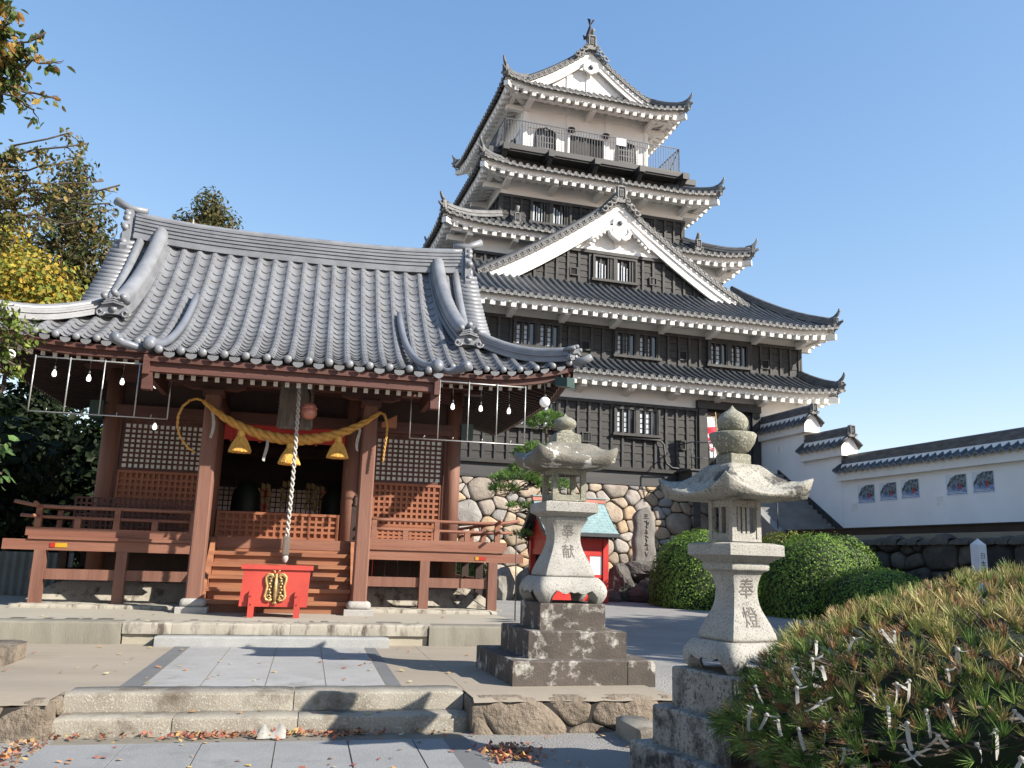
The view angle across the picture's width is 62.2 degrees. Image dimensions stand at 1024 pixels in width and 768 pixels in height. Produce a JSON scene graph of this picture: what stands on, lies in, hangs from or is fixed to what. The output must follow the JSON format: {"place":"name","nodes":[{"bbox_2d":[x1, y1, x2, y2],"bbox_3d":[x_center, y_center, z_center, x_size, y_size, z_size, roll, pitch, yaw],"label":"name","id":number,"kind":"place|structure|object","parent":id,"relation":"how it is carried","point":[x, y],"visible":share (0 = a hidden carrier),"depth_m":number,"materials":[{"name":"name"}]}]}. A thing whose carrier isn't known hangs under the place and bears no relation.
{"place":"outdoors","nodes":[
{"label":"outdoors","id":0,"kind":"place"},
{"bbox_2d":[0,393,69,551],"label":"evergreen tree","id":1,"kind":"object","parent":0,"point":[23,465],"visible":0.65,"depth_m":20.26,"materials":[{"name":"green plant"}]},
{"bbox_2d":[50,647,491,767],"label":"approach paving","id":2,"kind":"structure","parent":0,"point":[290,666],"depth_m":8.96,"materials":[{"name":"stone"}]},
{"bbox_2d":[17,739,463,767],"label":"paving face","id":3,"kind":"object","parent":2,"relation":"on","point":[436,753],"visible":1,"depth_m":6.67},
{"bbox_2d":[257,723,285,738],"bbox_3d":[-2.085,3.007,7.362,0.240,0.105,0.166,4,-12,-13],"label":"crumpled tissue","id":4,"kind":"object","parent":2,"relation":"on","point":[280,731],"visible":0.97,"depth_m":7.33,"materials":[{"name":"white paper"}]},
{"bbox_2d":[0,643,649,708],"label":"earth terrace","id":5,"kind":"structure","parent":0,"point":[42,667],"depth_m":9.48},
{"bbox_2d":[0,640,27,666],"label":"kerb block","id":6,"kind":"object","parent":5,"relation":"on","point":[12,651],"depth_m":9.36,"materials":[{"name":"stone"}]},
{"bbox_2d":[0,0,121,489],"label":"cherry tree","id":7,"kind":"object","parent":5,"relation":"on","point":[12,67],"visible":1,"depth_m":10.26,"materials":[{"name":"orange plant"}]},
{"bbox_2d":[476,413,654,686],"bbox_3d":[0.599,1.846,9.964,1.600,3.050,1.603,5,-12,-15],"label":"stone lantern","id":8,"kind":"object","parent":5,"relation":"on","point":[547,640],"visible":1,"depth_m":9.52,"materials":[{"name":"stone"}]},
{"bbox_2d":[0,598,890,767],"bbox_3d":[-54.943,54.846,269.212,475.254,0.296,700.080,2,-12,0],"label":"gravel ground","id":9,"kind":"structure","parent":0,"point":[661,637],"depth_m":11.02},
{"bbox_2d":[0,690,66,742],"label":"retaining wall","id":10,"kind":"structure","parent":9,"relation":"on","point":[26,715],"depth_m":7.00,"materials":[{"name":"stone"}]},
{"bbox_2d":[0,549,74,595],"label":"corrugated fence","id":11,"kind":"object","parent":9,"relation":"on","point":[15,567],"visible":0.44,"depth_m":16.63,"materials":[{"name":"grey metal"}]},
{"bbox_2d":[0,212,89,392],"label":"ginkgo tree","id":12,"kind":"object","parent":9,"relation":"on","point":[18,282],"visible":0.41,"depth_m":24.51,"materials":[{"name":"yellow plant"}]},
{"bbox_2d":[4,387,88,499],"bbox_3d":[-17.117,3.511,29.720,6.496,7.278,5.271,2,-12,0],"label":"evergreen tree","id":13,"kind":"object","parent":9,"relation":"on","point":[85,409],"visible":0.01,"depth_m":30.18,"materials":[{"name":"green plant"}]},
{"bbox_2d":[0,375,98,552],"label":"evergreen tree","id":14,"kind":"object","parent":9,"relation":"on","point":[46,419],"visible":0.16,"depth_m":25.64,"materials":[{"name":"green plant"}]},
{"bbox_2d":[5,146,121,418],"bbox_3d":[-16.464,-1.133,31.795,6.893,16.599,3.756,2,-12,0],"label":"cedar tree","id":15,"kind":"object","parent":9,"relation":"on","point":[83,258],"visible":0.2,"depth_m":32.26,"materials":[{"name":"green plant"}]},
{"bbox_2d":[93,428,101,464],"bbox_3d":[-9.743,3.077,21.375,1.958,4.560,1.253,2,-12,0],"label":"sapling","id":16,"kind":"object","parent":9,"relation":"on","point":[98,450],"depth_m":21.44,"materials":[{"name":"green plant"}]},
{"bbox_2d":[39,418,186,568],"bbox_3d":[-11.476,3.292,25.206,4.949,6.356,3.636,2,-12,0],"label":"evergreen tree","id":17,"kind":"object","parent":9,"relation":"on","point":[86,474],"visible":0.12,"depth_m":24.54,"materials":[{"name":"green plant"}]},
{"bbox_2d":[172,185,245,229],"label":"cedar tree","id":18,"kind":"object","parent":9,"relation":"on","point":[213,210],"visible":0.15,"depth_m":47.38,"materials":[{"name":"green plant"}]},
{"bbox_2d":[0,595,519,646],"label":"shrine platform","id":19,"kind":"structure","parent":9,"relation":"on","point":[82,626],"depth_m":12.21,"materials":[{"name":"concrete"}]},
{"bbox_2d":[8,601,496,614],"bbox_3d":[-5.012,4.566,17.957,7.950,0.148,7.684,4,-12,-13],"label":"veranda footing","id":20,"kind":"object","parent":19,"relation":"on","point":[172,606],"visible":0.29,"depth_m":14.19,"materials":[{"name":"concrete"}]},
{"bbox_2d":[238,564,313,617],"bbox_3d":[-3.698,3.244,13.312,1.080,0.785,0.637,4,-12,-13],"label":"offering box","id":21,"kind":"object","parent":19,"relation":"on","point":[264,585],"visible":1,"depth_m":13.08,"materials":[{"name":"red wood"}]},
{"bbox_2d":[0,197,592,615],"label":"shrine hall","id":22,"kind":"structure","parent":19,"relation":"on","point":[240,325],"depth_m":16.02,"materials":[{"name":"tile"}]},
{"bbox_2d":[27,355,171,419],"bbox_3d":[-6.787,0.061,14.048,2.142,0.940,0.068,4,-12,-13],"label":"pipe frame","id":23,"kind":"object","parent":22,"relation":"hanging from","point":[105,361],"visible":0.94,"depth_m":14.01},
{"bbox_2d":[230,480,260,511],"bbox_3d":[-5.578,2.714,17.705,0.620,1.400,0.604,4,-12,-13],"label":"draped stand","id":24,"kind":"object","parent":22,"relation":"on","point":[246,495],"visible":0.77,"depth_m":17.55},
{"bbox_2d":[176,398,388,465],"bbox_3d":[-3.805,0.840,14.188,3.427,1.025,0.374,4,-12,-13],"label":"sacred rope","id":25,"kind":"object","parent":22,"relation":"hanging from","point":[241,445],"visible":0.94,"depth_m":14.08,"materials":[{"name":"wicker"}]},
{"bbox_2d":[279,478,291,512],"bbox_3d":[-4.837,2.551,18.121,0.244,1.070,0.031,4,-12,-13],"label":"branch","id":26,"kind":"object","parent":22,"relation":"attached to","point":[286,485],"visible":0.73,"depth_m":18.14,"materials":[{"name":"plant"}]},
{"bbox_2d":[282,386,301,562],"bbox_3d":[-3.576,1.299,13.843,0.112,3.184,0.181,4,-12,-13],"label":"bell rope","id":27,"kind":"object","parent":22,"relation":"hanging from","point":[286,546],"visible":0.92,"depth_m":13.71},
{"bbox_2d":[276,383,314,430],"bbox_3d":[-3.648,0.312,14.358,0.590,0.930,0.075,4,-12,-13],"label":"hanging plaque","id":28,"kind":"object","parent":22,"relation":"hanging from","point":[286,417],"visible":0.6,"depth_m":14.31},
{"bbox_2d":[301,388,317,419],"bbox_3d":[-3.386,0.309,14.142,0.313,0.565,0.280,-4,-13,25],"label":"shrine bell","id":29,"kind":"object","parent":22,"relation":"hanging from","point":[309,410],"visible":1,"depth_m":14.02,"materials":[{"name":"orange metal"}]},
{"bbox_2d":[303,480,315,513],"bbox_3d":[-4.351,2.599,18.229,0.244,1.050,0.031,4,-12,-13],"label":"branch","id":30,"kind":"object","parent":22,"relation":"hanging from","point":[309,487],"visible":0.88,"depth_m":18.24,"materials":[{"name":"plant"}]},
{"bbox_2d":[313,483,324,513],"bbox_3d":[-4.158,2.638,18.268,0.244,1.000,0.030,4,-12,-13],"label":"branch","id":31,"kind":"object","parent":22,"relation":"attached to","point":[320,489],"visible":0.73,"depth_m":18.29,"materials":[{"name":"wood"}]},
{"bbox_2d":[320,485,341,530],"bbox_3d":[-3.789,2.852,18.110,0.620,1.400,0.604,4,-12,-13],"label":"draped stand","id":32,"kind":"object","parent":22,"relation":"on","point":[331,501],"visible":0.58,"depth_m":17.93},
{"bbox_2d":[409,380,525,445],"bbox_3d":[-0.786,0.507,15.410,2.122,1.110,0.069,4,-12,-13],"label":"pipe frame","id":33,"kind":"object","parent":22,"relation":"hanging from","point":[469,383],"visible":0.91,"depth_m":15.43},
{"bbox_2d":[540,382,549,406],"bbox_3d":[0.615,0.190,15.824,0.198,0.497,0.195,4,-12,-13],"label":"globe lamp","id":34,"kind":"object","parent":22,"relation":"hanging from","point":[544,401],"visible":1,"depth_m":15.73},
{"bbox_2d":[555,374,574,388],"bbox_3d":[1.002,-0.115,15.976,0.275,0.402,0.280,-8,-15,41],"label":"floodlight","id":35,"kind":"object","parent":22,"relation":"attached to","point":[561,381],"visible":1,"depth_m":15.88,"materials":[{"name":"green metal"}]},
{"bbox_3d":[-5.286,2.885,17.899,0.227,0.280,0.221,4,-12,-13],"label":"ceramic jar","id":36,"kind":"object","parent":22,"relation":"on","visible":0},
{"bbox_2d":[260,481,271,511],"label":"branch","id":37,"kind":"object","parent":36,"relation":"in","point":[265,487],"visible":0.83,"depth_m":18.04,"materials":[{"name":"plant"}]},
{"bbox_2d":[51,685,469,737],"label":"stone steps","id":38,"kind":"structure","parent":9,"relation":"on","point":[116,711],"depth_m":7.70,"materials":[{"name":"stone"}]},
{"bbox_2d":[153,634,388,647],"bbox_3d":[-3.271,3.605,11.715,3.100,0.235,0.361,4,-12,-13],"label":"platform step","id":39,"kind":"object","parent":9,"relation":"on","point":[181,640],"visible":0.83,"depth_m":11.57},
{"bbox_2d":[217,487,372,565],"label":"sanctuary","id":40,"kind":"structure","parent":9,"relation":"on","point":[272,500],"depth_m":26.05,"materials":[{"name":"brown wood"}]},
{"bbox_2d":[0,612,627,767],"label":"fallen leaves","id":41,"kind":"object","parent":9,"relation":"on","point":[503,752],"visible":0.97,"depth_m":7.14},
{"bbox_2d":[456,562,486,577],"bbox_3d":[-1.632,6.204,28.312,1.916,1.904,2.002,-6,-14,34],"label":"clipped shrub","id":42,"kind":"object","parent":9,"relation":"on","point":[471,569],"visible":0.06,"depth_m":27.62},
{"bbox_2d":[484,566,514,599],"bbox_3d":[-0.388,6.434,26.479,0.729,1.455,0.773,10,-14,-37],"label":"garden rock","id":43,"kind":"object","parent":9,"relation":"on","point":[505,585],"visible":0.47,"depth_m":26.26,"materials":[{"name":"stone"}]},
{"bbox_2d":[514,532,516,620],"bbox_3d":[-0.180,3.615,15.585,0.040,1.750,1.151,7,-13,-25],"label":"rain pole","id":44,"kind":"object","parent":9,"relation":"on","point":[515,578],"visible":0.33,"depth_m":15.10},
{"bbox_2d":[516,567,530,599],"bbox_3d":[0.401,6.526,26.787,0.591,1.488,0.614,5,-12,-17],"label":"garden rock","id":45,"kind":"object","parent":9,"relation":"on","point":[522,574],"visible":0.4,"depth_m":26.73,"materials":[{"name":"stone"}]},
{"bbox_2d":[486,408,569,555],"bbox_3d":[0.653,3.847,27.768,3.041,6.282,1.589,2,-12,0],"label":"ornamental pine","id":46,"kind":"object","parent":9,"relation":"on","point":[532,478],"visible":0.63,"depth_m":27.79,"materials":[{"name":"green plant"}]},
{"bbox_2d":[384,476,718,584],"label":"stone wall","id":47,"kind":"structure","parent":9,"relation":"on","point":[623,505],"depth_m":32.27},
{"bbox_2d":[422,18,845,486],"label":"castle keep","id":48,"kind":"structure","parent":47,"relation":"on","point":[573,211],"depth_m":37.87,"materials":[{"name":"paint"}]},
{"bbox_2d":[512,319,561,347],"bbox_3d":[1.033,-1.981,34.468,2.172,1.127,0.191,5,-12,-16],"label":"window","id":49,"kind":"structure","parent":48,"relation":"in","point":[540,328],"depth_m":34.45,"materials":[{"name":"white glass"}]},
{"bbox_2d":[513,401,560,430],"bbox_3d":[0.904,1.169,32.700,2.100,1.150,0.185,5,-12,-16],"label":"window","id":50,"kind":"structure","parent":48,"relation":"in","point":[557,403],"depth_m":32.81,"materials":[{"name":"black glass"}]},
{"bbox_2d":[534,127,556,150],"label":"bell window","id":51,"kind":"structure","parent":48,"relation":"in","point":[543,137],"depth_m":42.72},
{"bbox_2d":[529,199,571,226],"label":"window","id":52,"kind":"structure","parent":48,"relation":"in","point":[551,210],"depth_m":40.74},
{"bbox_2d":[567,133,604,158],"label":"top doorway","id":53,"kind":"structure","parent":48,"relation":"in","point":[579,151],"depth_m":43.29,"materials":[{"name":"paint"}]},
{"bbox_2d":[591,254,638,286],"bbox_3d":[4.645,-5.134,38.271,2.271,1.220,0.196,5,-12,-16],"label":"window","id":54,"kind":"structure","parent":48,"relation":"in","point":[611,268],"depth_m":38.24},
{"bbox_2d":[616,142,636,163],"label":"bell window","id":55,"kind":"structure","parent":48,"relation":"in","point":[627,146],"depth_m":43.93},
{"bbox_2d":[612,330,661,361],"bbox_3d":[5.263,-1.602,35.689,2.182,1.127,0.191,5,-12,-16],"label":"window","id":56,"kind":"structure","parent":48,"relation":"in","point":[635,342],"depth_m":35.67,"materials":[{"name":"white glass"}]},
{"bbox_2d":[612,406,661,438],"bbox_3d":[4.996,1.535,33.882,2.110,1.150,0.185,5,-12,-16],"label":"window","id":57,"kind":"structure","parent":48,"relation":"in","point":[643,418],"depth_m":33.86,"materials":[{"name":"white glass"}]},
{"bbox_2d":[640,216,655,230],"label":"window","id":58,"kind":"structure","parent":48,"relation":"in","point":[651,221],"depth_m":42.27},
{"bbox_2d":[706,341,751,370],"bbox_3d":[9.416,-1.230,36.891,2.151,1.127,0.191,5,-12,-16],"label":"window","id":59,"kind":"structure","parent":48,"relation":"in","point":[721,351],"depth_m":36.87,"materials":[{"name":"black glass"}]},
{"bbox_2d":[463,687,671,734],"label":"retaining wall","id":60,"kind":"structure","parent":9,"relation":"on","point":[533,711],"depth_m":8.02,"materials":[{"name":"stone"}]},
{"bbox_2d":[519,495,619,602],"bbox_3d":[1.790,5.255,27.108,2.540,3.270,2.560,5,-12,-17],"label":"red shrine","id":61,"kind":"object","parent":9,"relation":"on","point":[599,530],"visible":0.33,"depth_m":26.54,"materials":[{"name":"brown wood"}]},
{"bbox_2d":[586,556,601,574],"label":"paper notice","id":62,"kind":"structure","parent":61,"relation":"in","point":[595,561],"depth_m":26.41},
{"bbox_2d":[608,589,621,601],"bbox_3d":[3.116,6.898,27.331,0.587,0.564,0.727,6,-12,-22],"label":"garden rock","id":63,"kind":"object","parent":9,"relation":"on","point":[614,595],"visible":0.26,"depth_m":27.13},
{"bbox_2d":[608,563,634,601],"bbox_3d":[3.628,6.648,27.907,1.046,1.506,0.817,11,-15,-39],"label":"garden rock","id":64,"kind":"object","parent":9,"relation":"on","point":[620,581],"visible":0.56,"depth_m":27.64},
{"bbox_2d":[625,561,656,583],"bbox_3d":[4.433,6.280,28.220,1.567,0.786,1.056,2,-12,0],"label":"garden rock","id":65,"kind":"object","parent":64,"relation":"on","point":[639,571],"visible":0.56,"depth_m":27.96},
{"bbox_2d":[631,507,655,561],"bbox_3d":[4.466,5.088,28.786,0.843,1.830,0.372,4,-12,-10],"label":"inscribed stele","id":66,"kind":"object","parent":65,"relation":"on","point":[642,540],"visible":0.98,"depth_m":28.63,"materials":[{"name":"stone"}]},
{"bbox_2d":[616,715,652,741],"bbox_3d":[1.182,3.208,7.691,0.270,0.268,0.654,4,-12,-13],"label":"kerb block","id":67,"kind":"object","parent":9,"relation":"on","point":[629,727],"depth_m":7.69,"materials":[{"name":"stone"}]},
{"bbox_2d":[627,577,652,602],"bbox_3d":[4.529,6.786,27.583,1.660,0.986,1.021,0,-12,10],"label":"garden rock","id":68,"kind":"object","parent":9,"relation":"on","point":[638,592],"visible":0.28,"depth_m":27.31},
{"bbox_2d":[647,527,762,610],"bbox_3d":[5.870,5.605,25.761,3.773,2.507,3.308,12,-15,-40],"label":"clipped shrub","id":69,"kind":"object","parent":9,"relation":"on","point":[683,579],"visible":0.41,"depth_m":24.57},
{"bbox_2d":[630,406,813,767],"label":"stone lantern","id":70,"kind":"object","parent":9,"relation":"on","point":[734,485],"visible":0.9,"depth_m":6.57,"materials":[{"name":"stone"}]},
{"bbox_2d":[755,530,801,587],"bbox_3d":[8.634,5.860,26.657,2.726,2.545,2.117,-9,-16,43],"label":"clipped shrub","id":71,"kind":"object","parent":9,"relation":"on","point":[778,539],"visible":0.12,"depth_m":26.62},
{"bbox_2d":[757,530,883,619],"bbox_3d":[8.253,5.126,22.750,3.689,2.381,3.357,11,-15,-40],"label":"clipped shrub","id":72,"kind":"object","parent":9,"relation":"on","point":[799,575],"visible":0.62,"depth_m":21.78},
{"bbox_2d":[703,558,1023,767],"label":"pine bush","id":73,"kind":"object","parent":9,"relation":"on","point":[983,693],"visible":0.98,"depth_m":4.78,"materials":[{"name":"green plant"}]},
{"bbox_2d":[747,705,753,731],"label":"paper fortune","id":74,"kind":"object","parent":73,"relation":"attached to","point":[751,708],"visible":1,"depth_m":4.96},
{"bbox_2d":[758,713,777,729],"bbox_3d":[1.453,1.909,4.788,0.125,0.096,0.036,-3,-12,24],"label":"paper fortune","id":75,"kind":"object","parent":73,"relation":"attached to","point":[767,715],"visible":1,"depth_m":4.79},
{"bbox_2d":[775,719,782,736],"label":"paper fortune","id":76,"kind":"object","parent":73,"relation":"attached to","point":[779,727],"visible":1,"depth_m":4.68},
{"bbox_2d":[790,663,801,685],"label":"paper fortune","id":77,"kind":"object","parent":73,"relation":"attached to","point":[795,676],"visible":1,"depth_m":4.85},
{"bbox_2d":[794,686,806,703],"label":"paper fortune","id":78,"kind":"object","parent":73,"relation":"attached to","point":[796,688],"visible":1,"depth_m":4.71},
{"bbox_2d":[796,727,805,750],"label":"paper fortune","id":79,"kind":"object","parent":73,"relation":"attached to","point":[801,739],"visible":1,"depth_m":4.52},
{"bbox_2d":[810,655,822,675],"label":"paper fortune","id":80,"kind":"object","parent":73,"relation":"attached to","point":[812,659],"visible":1,"depth_m":4.82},
{"bbox_2d":[804,697,832,711],"bbox_3d":[1.634,1.708,4.527,0.156,0.084,0.033,-1,-12,11],"label":"paper fortune","id":81,"kind":"object","parent":73,"relation":"attached to","point":[820,702],"visible":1,"depth_m":4.52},
{"bbox_2d":[819,664,827,680],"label":"paper fortune","id":82,"kind":"object","parent":73,"relation":"attached to","point":[821,668],"visible":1,"depth_m":4.67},
{"bbox_2d":[821,718,830,743],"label":"paper fortune","id":83,"kind":"object","parent":73,"relation":"attached to","point":[822,722],"visible":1,"depth_m":4.45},
{"bbox_2d":[839,747,854,764],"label":"paper fortune","id":84,"kind":"object","parent":73,"relation":"attached to","point":[844,752],"visible":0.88,"depth_m":4.27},
{"bbox_2d":[878,629,893,646],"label":"paper fortune","id":85,"kind":"object","parent":73,"relation":"attached to","point":[886,636],"visible":0.98,"depth_m":4.71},
{"bbox_2d":[886,705,890,728],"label":"paper fortune","id":86,"kind":"object","parent":73,"relation":"attached to","point":[888,716],"visible":0.98,"depth_m":4.20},
{"bbox_2d":[892,630,896,652],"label":"paper fortune","id":87,"kind":"object","parent":73,"relation":"attached to","point":[894,635],"visible":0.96,"depth_m":4.67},
{"bbox_2d":[894,682,907,705],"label":"paper fortune","id":88,"kind":"object","parent":73,"relation":"attached to","point":[896,684],"visible":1,"depth_m":4.30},
{"bbox_2d":[896,721,913,750],"bbox_3d":[1.911,1.708,4.127,0.074,0.136,0.027,-6,-14,35],"label":"paper fortune","id":89,"kind":"object","parent":73,"relation":"attached to","point":[908,736],"visible":1,"depth_m":4.11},
{"bbox_2d":[904,679,910,702],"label":"paper fortune","id":90,"kind":"object","parent":73,"relation":"attached to","point":[909,687],"visible":1,"depth_m":4.27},
{"bbox_2d":[902,744,921,765],"bbox_3d":[1.907,1.776,4.062,0.106,0.092,0.028,7,-32,10],"label":"paper fortune","id":91,"kind":"object","parent":73,"relation":"attached to","point":[909,753],"visible":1,"depth_m":4.06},
{"bbox_2d":[899,748,930,761],"bbox_3d":[1.917,1.765,4.036,0.146,0.078,0.031,-4,-13,27],"label":"paper fortune","id":92,"kind":"object","parent":73,"relation":"attached to","point":[917,753],"visible":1,"depth_m":4.03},
{"bbox_2d":[924,708,936,737],"bbox_3d":[2.022,1.635,4.102,0.064,0.147,0.030,13,-13,-3],"label":"paper fortune","id":93,"kind":"object","parent":73,"relation":"attached to","point":[926,710],"visible":1,"depth_m":4.09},
{"bbox_2d":[924,734,949,747],"bbox_3d":[2.017,1.702,4.029,0.119,0.099,0.029,3,26,40],"label":"paper fortune","id":94,"kind":"object","parent":73,"relation":"attached to","point":[937,737],"visible":1,"depth_m":4.01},
{"bbox_2d":[944,703,956,727],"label":"paper fortune","id":95,"kind":"object","parent":73,"relation":"attached to","point":[950,714],"visible":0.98,"depth_m":4.07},
{"bbox_2d":[945,667,955,681],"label":"paper fortune","id":96,"kind":"object","parent":73,"relation":"attached to","point":[947,673],"visible":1,"depth_m":4.23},
{"bbox_2d":[955,647,969,674],"bbox_3d":[2.305,1.417,4.348,0.077,0.179,0.037,8,29,26],"label":"paper fortune","id":97,"kind":"object","parent":73,"relation":"attached to","point":[957,649],"visible":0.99,"depth_m":4.34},
{"bbox_2d":[989,728,998,759],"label":"paper fortune","id":98,"kind":"object","parent":73,"relation":"attached to","point":[997,744],"visible":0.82,"depth_m":3.87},
{"bbox_2d":[1012,709,1023,721],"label":"paper fortune","id":99,"kind":"object","parent":73,"relation":"attached to","point":[1018,715],"visible":1,"depth_m":3.90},
{"bbox_2d":[1015,756,1023,767],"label":"paper fortune","id":100,"kind":"object","parent":73,"relation":"attached to","point":[1020,761],"visible":1,"depth_m":3.77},
{"bbox_2d":[818,566,934,626],"bbox_3d":[8.951,5.170,20.601,2.555,1.477,2.793,5,-12,-17],"label":"clipped shrub","id":101,"kind":"object","parent":9,"relation":"on","point":[849,585],"visible":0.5,"depth_m":20.24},
{"bbox_2d":[746,533,1023,620],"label":"terrace wall","id":102,"kind":"structure","parent":9,"relation":"on","point":[943,555],"depth_m":21.91,"materials":[{"name":"stone"}]},
{"bbox_2d":[970,538,988,602],"bbox_3d":[9.726,4.231,17.567,0.210,2.030,0.213,5,-12,-14],"label":"white post sign","id":103,"kind":"object","parent":9,"relation":"on","point":[978,550],"visible":0.27,"depth_m":17.62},
{"bbox_2d":[0,0,1023,452],"label":"sky","id":104,"kind":"structure","parent":0,"point":[871,151],"materials":[{"name":"blue"}]},
{"bbox_2d":[762,531,1023,540],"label":"terrace","id":105,"kind":"structure","parent":0,"point":[975,535],"depth_m":21.80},
{"bbox_2d":[676,441,842,536],"bbox_3d":[9.160,4.190,31.771,4.030,4.264,5.110,5,-12,-16],"label":"stone stairway","id":106,"kind":"object","parent":105,"relation":"on","point":[809,513],"visible":0.35,"depth_m":30.81,"materials":[{"name":"stone"}]},
{"bbox_2d":[707,412,717,457],"bbox_3d":[7.983,2.279,33.678,0.507,2.381,0.087,5,-12,-16],"label":"banner","id":107,"kind":"object","parent":106,"relation":"on","point":[712,423],"visible":0.45,"depth_m":33.75,"materials":[{"name":"white fabric"}]},
{"bbox_2d":[756,403,1023,527],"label":"white parapet wall","id":108,"kind":"structure","parent":105,"relation":"on","point":[797,445],"depth_m":27.73,"materials":[{"name":"paint"}]},
{"bbox_2d":[857,484,875,503],"bbox_3d":[12.116,3.767,28.998,0.015,0.640,0.860,5,-12,-16],"label":"event poster","id":109,"kind":"object","parent":108,"relation":"attached to","point":[866,494],"visible":1,"depth_m":28.98,"materials":[{"name":"paper"}]},
{"bbox_2d":[879,482,897,501],"bbox_3d":[12.422,3.558,28.005,0.016,0.610,0.820,5,-12,-16],"label":"event poster","id":110,"kind":"object","parent":108,"relation":"attached to","point":[887,491],"visible":1,"depth_m":27.99,"materials":[{"name":"paper"}]},
{"bbox_2d":[900,478,919,498],"bbox_3d":[12.709,3.351,27.075,0.015,0.620,0.810,5,-12,-16],"label":"event poster","id":111,"kind":"object","parent":108,"relation":"attached to","point":[910,488],"visible":1,"depth_m":27.06,"materials":[{"name":"paper"}]},
{"bbox_2d":[945,473,967,495],"bbox_3d":[13.255,3.008,25.293,0.015,0.630,0.800,5,-12,-16],"label":"event poster","id":112,"kind":"object","parent":108,"relation":"attached to","point":[956,484],"visible":1,"depth_m":25.27,"materials":[{"name":"paper"}]},
{"bbox_2d":[972,470,995,493],"bbox_3d":[13.541,2.817,24.364,0.016,0.630,0.780,5,-12,-16],"label":"event poster","id":113,"kind":"object","parent":108,"relation":"attached to","point":[983,481],"visible":1,"depth_m":24.35,"materials":[{"name":"paper"}]},
{"bbox_2d":[784,521,1023,535],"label":"edge board","id":114,"kind":"object","parent":105,"relation":"on","point":[975,527],"visible":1,"depth_m":23.05,"materials":[{"name":"brown wood"}]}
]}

